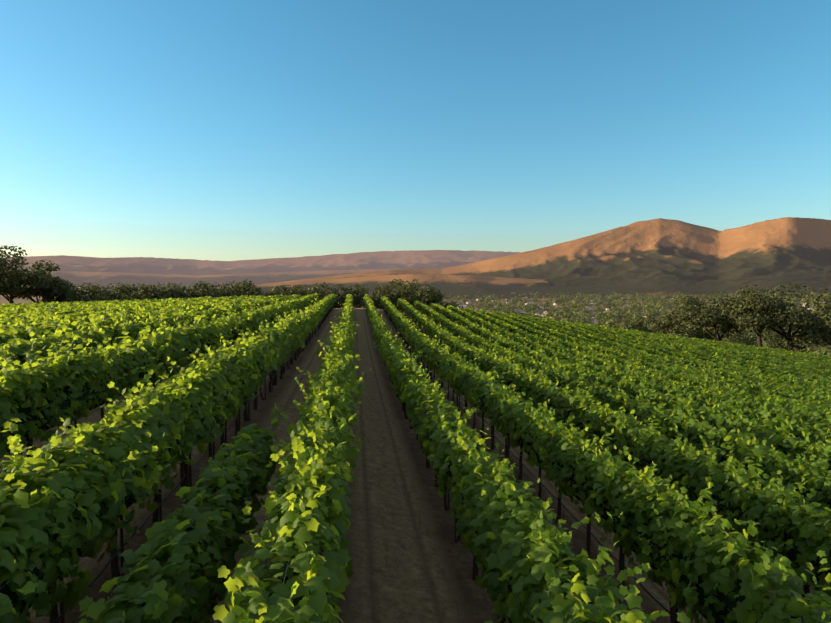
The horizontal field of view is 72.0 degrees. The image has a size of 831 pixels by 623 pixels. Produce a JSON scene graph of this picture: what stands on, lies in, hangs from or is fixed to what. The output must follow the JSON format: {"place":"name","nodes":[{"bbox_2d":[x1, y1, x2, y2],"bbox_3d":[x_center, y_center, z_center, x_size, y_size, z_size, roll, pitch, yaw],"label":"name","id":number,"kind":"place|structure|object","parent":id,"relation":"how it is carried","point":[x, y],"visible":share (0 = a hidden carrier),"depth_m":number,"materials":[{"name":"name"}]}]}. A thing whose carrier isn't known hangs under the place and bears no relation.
{"place":"outdoors","nodes":[
{"label":"outdoors","id":0,"kind":"place"},
{"bbox_2d":[22,269,399,291],"bbox_3d":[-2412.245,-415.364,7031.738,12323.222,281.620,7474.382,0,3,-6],"label":"hills","id":1,"kind":"structure","parent":0,"point":[104,279],"depth_m":6947.54,"materials":[{"name":"brown soil"}]},
{"bbox_2d":[4,250,520,274],"bbox_3d":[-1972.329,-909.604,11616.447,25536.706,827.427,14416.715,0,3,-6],"label":"mountain range","id":2,"kind":"structure","parent":0,"point":[425,259],"depth_m":11437.60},
{"bbox_2d":[0,293,829,622],"bbox_3d":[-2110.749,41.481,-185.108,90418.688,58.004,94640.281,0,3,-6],"label":"terrain","id":3,"kind":"structure","parent":0,"point":[412,561],"depth_m":11.65,"materials":[{"name":"soil"}]},
{"bbox_2d":[0,258,8,271],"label":"oak tree","id":4,"kind":"object","parent":3,"relation":"on","point":[2,263],"visible":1,"depth_m":85.54,"materials":[{"name":"green plant"}]},
{"bbox_2d":[0,245,31,288],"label":"oak tree","id":5,"kind":"object","parent":3,"relation":"on","point":[16,261],"visible":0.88,"depth_m":92.81,"materials":[{"name":"green plant"}]},
{"bbox_2d":[0,267,51,303],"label":"oak tree","id":6,"kind":"object","parent":3,"relation":"on","point":[10,291],"visible":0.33,"depth_m":96.42,"materials":[{"name":"green plant"}]},
{"bbox_2d":[2,269,69,302],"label":"oak tree","id":7,"kind":"object","parent":3,"relation":"on","point":[24,296],"visible":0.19,"depth_m":101.36,"materials":[{"name":"green plant"}]},
{"bbox_2d":[8,259,74,301],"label":"oak tree","id":8,"kind":"object","parent":3,"relation":"on","point":[58,287],"visible":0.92,"depth_m":97.97,"materials":[{"name":"green plant"}]},
{"bbox_2d":[40,278,463,311],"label":"treeline crest","id":9,"kind":"object","parent":3,"relation":"on","point":[428,297],"visible":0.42,"depth_m":115.82,"materials":[{"name":"green plant"}]},
{"bbox_2d":[374,279,415,310],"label":"crest tree","id":10,"kind":"object","parent":3,"relation":"on","point":[392,285],"visible":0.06,"depth_m":138.54,"materials":[{"name":"green plant"}]},
{"bbox_2d":[26,306,808,622],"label":"vine trunks","id":11,"kind":"object","parent":3,"relation":"on","point":[53,613],"visible":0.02,"depth_m":12.56,"materials":[{"name":"brown plant"}]},
{"bbox_2d":[0,293,830,622],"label":"vine leaves","id":12,"kind":"object","parent":11,"relation":"attached to","point":[746,405],"visible":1,"depth_m":9.15,"materials":[{"name":"green plant"}]},
{"bbox_2d":[18,304,823,622],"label":"trellis posts","id":13,"kind":"object","parent":3,"relation":"on","point":[588,536],"visible":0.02,"depth_m":10.93,"materials":[{"name":"wood"}]},
{"bbox_2d":[53,309,680,622],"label":"drip hose","id":14,"kind":"object","parent":13,"relation":"attached to","point":[150,515],"visible":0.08,"depth_m":9.86,"materials":[{"name":"black"}]},
{"bbox_2d":[0,306,821,621],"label":"trellis wires","id":15,"kind":"object","parent":13,"relation":"attached to","point":[530,442],"visible":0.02,"depth_m":8.78,"materials":[{"name":"grey metal"}]},
{"bbox_2d":[371,291,830,355],"bbox_3d":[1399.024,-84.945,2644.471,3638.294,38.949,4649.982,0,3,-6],"label":"valley trees","id":16,"kind":"object","parent":3,"relation":"on","point":[653,306],"visible":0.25,"depth_m":1218.22,"materials":[{"name":"plant"}]},
{"bbox_2d":[444,297,830,323],"bbox_3d":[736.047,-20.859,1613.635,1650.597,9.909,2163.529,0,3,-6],"label":"distant buildings","id":17,"kind":"structure","parent":3,"relation":"on","point":[470,302],"depth_m":1332.75,"materials":[{"name":"grey"}]},
{"bbox_2d":[618,282,830,352],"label":"trees","id":18,"kind":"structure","parent":3,"relation":"on","point":[760,314],"depth_m":119.32,"materials":[{"name":"green plant"}]},
{"bbox_2d":[0,0,830,260],"label":"sky","id":19,"kind":"structure","parent":0,"point":[212,130],"materials":[{"name":"blue"}]},
{"bbox_2d":[184,274,724,300],"bbox_3d":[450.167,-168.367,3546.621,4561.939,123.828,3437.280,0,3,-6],"label":"mountain foothills","id":20,"kind":"structure","parent":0,"point":[470,286],"depth_m":3084.11,"materials":[{"name":"brown soil"}]},
{"bbox_2d":[214,217,830,298],"bbox_3d":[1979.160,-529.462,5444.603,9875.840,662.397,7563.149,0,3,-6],"label":"mountain","id":21,"kind":"structure","parent":0,"point":[668,257],"depth_m":4196.33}
]}

